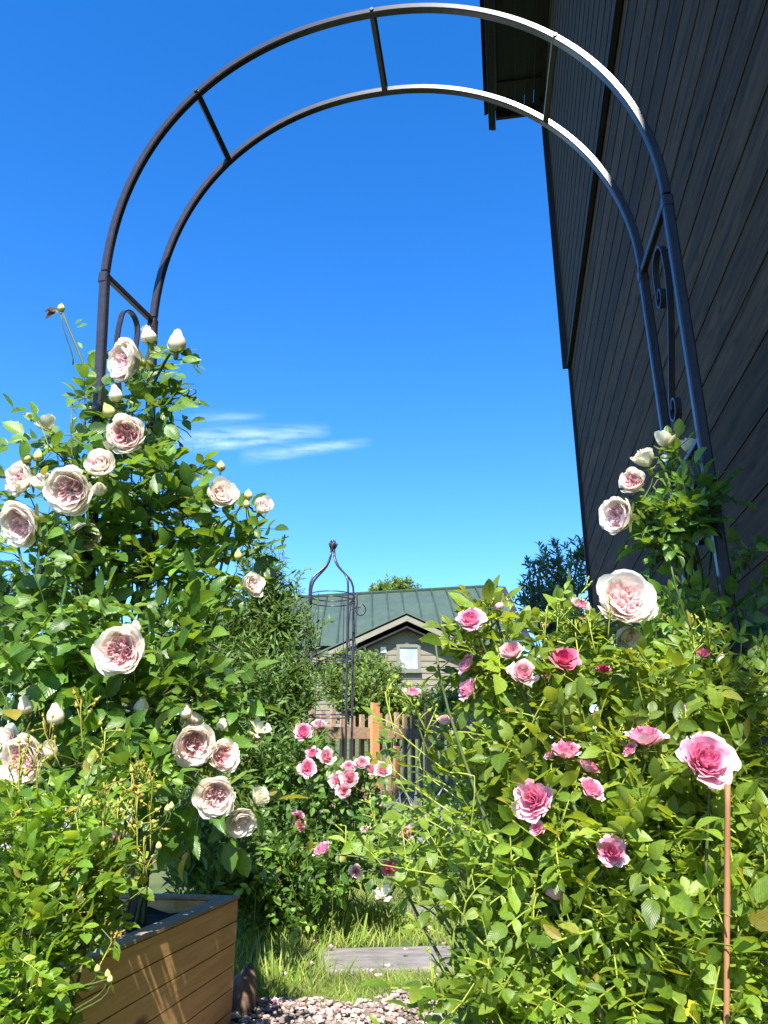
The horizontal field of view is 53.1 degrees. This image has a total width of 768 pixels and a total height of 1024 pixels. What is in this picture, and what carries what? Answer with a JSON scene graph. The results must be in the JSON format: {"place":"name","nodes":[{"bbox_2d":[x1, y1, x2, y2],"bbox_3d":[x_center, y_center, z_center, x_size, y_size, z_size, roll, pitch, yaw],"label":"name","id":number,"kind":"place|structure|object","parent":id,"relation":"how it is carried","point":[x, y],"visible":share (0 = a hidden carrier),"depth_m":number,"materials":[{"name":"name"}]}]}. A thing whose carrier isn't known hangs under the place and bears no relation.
{"place":"outdoors","nodes":[
{"label":"outdoors","id":0,"kind":"place"},
{"bbox_2d":[0,0,597,737],"label":"sky","id":1,"kind":"structure","parent":0,"point":[365,297],"materials":[{"name":"blue"}]},
{"bbox_2d":[0,738,766,1023],"bbox_3d":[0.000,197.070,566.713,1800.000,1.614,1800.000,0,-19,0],"label":"ground","id":2,"kind":"structure","parent":0,"point":[157,881],"depth_m":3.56,"materials":[{"name":"green plant"}]},
{"bbox_2d":[0,573,25,648],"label":"distant tree","id":3,"kind":"object","parent":2,"relation":"on","point":[6,590],"visible":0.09,"depth_m":20.18,"materials":[{"name":"green plant"}]},
{"bbox_2d":[0,689,185,1023],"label":"rambling rose","id":4,"kind":"object","parent":2,"relation":"on","point":[35,976],"visible":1,"depth_m":1.06,"materials":[{"name":"green plant"}]},
{"bbox_2d":[8,680,179,796],"bbox_3d":[-3.209,2.254,8.333,3.230,1.981,1.544,-6,-20,16],"label":"background shrub","id":5,"kind":"object","parent":2,"relation":"on","point":[42,767],"depth_m":8.17,"materials":[{"name":"green plant"}]},
{"bbox_2d":[9,891,239,1023],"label":"planter box","id":6,"kind":"object","parent":2,"relation":"on","point":[178,968],"visible":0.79,"depth_m":1.49,"materials":[{"name":"brown wood"}]},
{"bbox_2d":[3,906,179,953],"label":"soil","id":7,"kind":"structure","parent":6,"relation":"in","point":[154,915],"depth_m":1.69,"materials":[{"name":"black soil"}]},
{"bbox_2d":[0,303,305,935],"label":"climbing rose","id":8,"kind":"object","parent":7,"relation":"on","point":[59,655],"visible":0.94,"depth_m":1.61,"materials":[{"name":"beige plant"}]},
{"bbox_2d":[231,963,256,1022],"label":"stone","id":9,"kind":"object","parent":2,"relation":"on","point":[244,996],"visible":0.85,"depth_m":1.82,"materials":[{"name":"grey stone"}]},
{"bbox_2d":[149,534,339,942],"bbox_3d":[-0.616,0.870,3.356,0.899,1.701,1.845,0,-19,0],"label":"willow leaved shrub","id":10,"kind":"object","parent":2,"relation":"on","point":[262,628],"visible":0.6,"depth_m":3.18,"materials":[{"name":"green plant"}]},
{"bbox_2d":[234,864,351,962],"bbox_3d":[-0.296,1.258,2.429,0.172,0.302,0.564,-9,-21,23],"label":"weed","id":11,"kind":"object","parent":2,"relation":"on","point":[269,882],"visible":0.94,"depth_m":2.41,"materials":[{"name":"green plant"}]},
{"bbox_2d":[230,718,426,942],"bbox_3d":[-0.228,1.155,2.810,0.802,0.787,0.606,0,-19,0],"label":"shrub rose","id":12,"kind":"object","parent":2,"relation":"on","point":[345,782],"visible":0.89,"depth_m":2.77,"materials":[{"name":"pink plant"}]},
{"bbox_2d":[296,540,365,838],"bbox_3d":[-0.330,1.136,4.892,0.412,2.003,0.312,-7,-20,18],"label":"garden obelisk","id":13,"kind":"object","parent":2,"relation":"on","point":[333,545],"visible":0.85,"depth_m":4.98,"materials":[{"name":"black paint"}]},
{"bbox_2d":[256,923,458,1023],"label":"fallen petals","id":14,"kind":"object","parent":2,"relation":"on","point":[274,999],"visible":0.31,"depth_m":2.12,"materials":[{"name":"pink plant"}]},
{"bbox_2d":[313,644,441,788],"bbox_3d":[-0.056,2.218,8.174,1.456,1.691,1.504,0,-19,0],"label":"fine leaved shrub","id":15,"kind":"object","parent":2,"relation":"on","point":[372,676],"visible":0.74,"depth_m":8.02,"materials":[{"name":"green plant"}]},
{"bbox_2d":[318,946,466,974],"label":"stepping slab","id":16,"kind":"structure","parent":2,"relation":"on","point":[414,957],"depth_m":2.40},
{"bbox_2d":[368,574,421,590],"bbox_3d":[0.581,7.329,37.620,2.967,8.965,2.416,0,-19,0],"label":"distant tree","id":17,"kind":"object","parent":2,"relation":"on","point":[396,583],"visible":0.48,"depth_m":38.41,"materials":[{"name":"green plant"}]},
{"bbox_2d":[297,702,518,819],"bbox_3d":[0.539,2.245,6.947,0.114,1.048,4.175,-13,-23,33],"label":"picket fence","id":18,"kind":"object","parent":2,"relation":"on","point":[362,733],"visible":0.2,"depth_m":6.31,"materials":[{"name":"orange wood"}]},
{"bbox_2d":[333,786,486,860],"bbox_3d":[0.156,1.883,4.617,1.056,0.461,1.168,0,-19,0],"label":"daylily clump","id":19,"kind":"object","parent":2,"relation":"on","point":[420,839],"visible":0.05,"depth_m":4.68,"materials":[{"name":"green plant"}]},
{"bbox_2d":[290,585,533,728],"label":"grey house","id":20,"kind":"structure","parent":2,"relation":"on","point":[389,623],"depth_m":23.42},
{"bbox_2d":[396,644,421,672],"bbox_3d":[0.698,4.151,21.747,0.752,0.813,0.145,0,-19,0],"label":"window","id":21,"kind":"structure","parent":20,"relation":"in","point":[409,654],"depth_m":21.79,"materials":[{"name":"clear glass"}]},
{"bbox_2d":[69,3,758,1021],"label":"rose arch","id":22,"kind":"structure","parent":2,"relation":"on","point":[673,267],"depth_m":2.02,"materials":[{"name":"black paint"}]},
{"bbox_2d":[392,905,466,922],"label":"stepping slab","id":23,"kind":"structure","parent":2,"relation":"on","point":[419,909],"depth_m":3.24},
{"bbox_2d":[372,774,521,834],"bbox_3d":[0.440,2.240,5.942,1.335,0.509,2.739,0,-19,0],"label":"catmint","id":24,"kind":"object","parent":2,"relation":"on","point":[401,801],"visible":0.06,"depth_m":5.70,"materials":[{"name":"green plant"}]},
{"bbox_2d":[415,678,531,777],"bbox_3d":[1.063,2.652,9.711,2.301,1.774,1.163,14,-23,-34],"label":"fine leaved shrub","id":25,"kind":"object","parent":2,"relation":"on","point":[454,696],"visible":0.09,"depth_m":9.29,"materials":[{"name":"green plant"}]},
{"bbox_2d":[312,568,767,1023],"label":"shrub rose","id":26,"kind":"object","parent":2,"relation":"on","point":[628,926],"visible":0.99,"depth_m":0.99,"materials":[{"name":"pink plant"}]},
{"bbox_2d":[512,534,588,723],"bbox_3d":[2.472,1.968,10.443,1.435,3.600,1.331,0,-19,0],"label":"tree","id":27,"kind":"object","parent":2,"relation":"on","point":[538,598],"visible":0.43,"depth_m":10.67,"materials":[{"name":"green plant"}]},
{"bbox_2d":[480,0,767,837],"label":"timber building","id":28,"kind":"structure","parent":2,"relation":"on","point":[691,76],"depth_m":3.68,"materials":[{"name":"black wood"}]},
{"bbox_2d":[596,418,767,691],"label":"climbing rose","id":29,"kind":"object","parent":2,"relation":"on","point":[632,595],"visible":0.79,"depth_m":1.45,"materials":[{"name":"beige plant"}]},
{"bbox_2d":[686,1000,700,1023],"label":"yellow flower","id":30,"kind":"object","parent":2,"relation":"on","point":[693,1013],"visible":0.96,"depth_m":0.82,"materials":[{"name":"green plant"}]},
{"bbox_2d":[723,784,730,1023],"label":"plant stake","id":31,"kind":"object","parent":2,"relation":"on","point":[726,910],"visible":1,"depth_m":0.86,"materials":[{"name":"wood"}]},
{"bbox_2d":[231,961,767,1023],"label":"gravel","id":32,"kind":"structure","parent":0,"point":[357,1012],"depth_m":1.82,"materials":[{"name":"beige gravel"}]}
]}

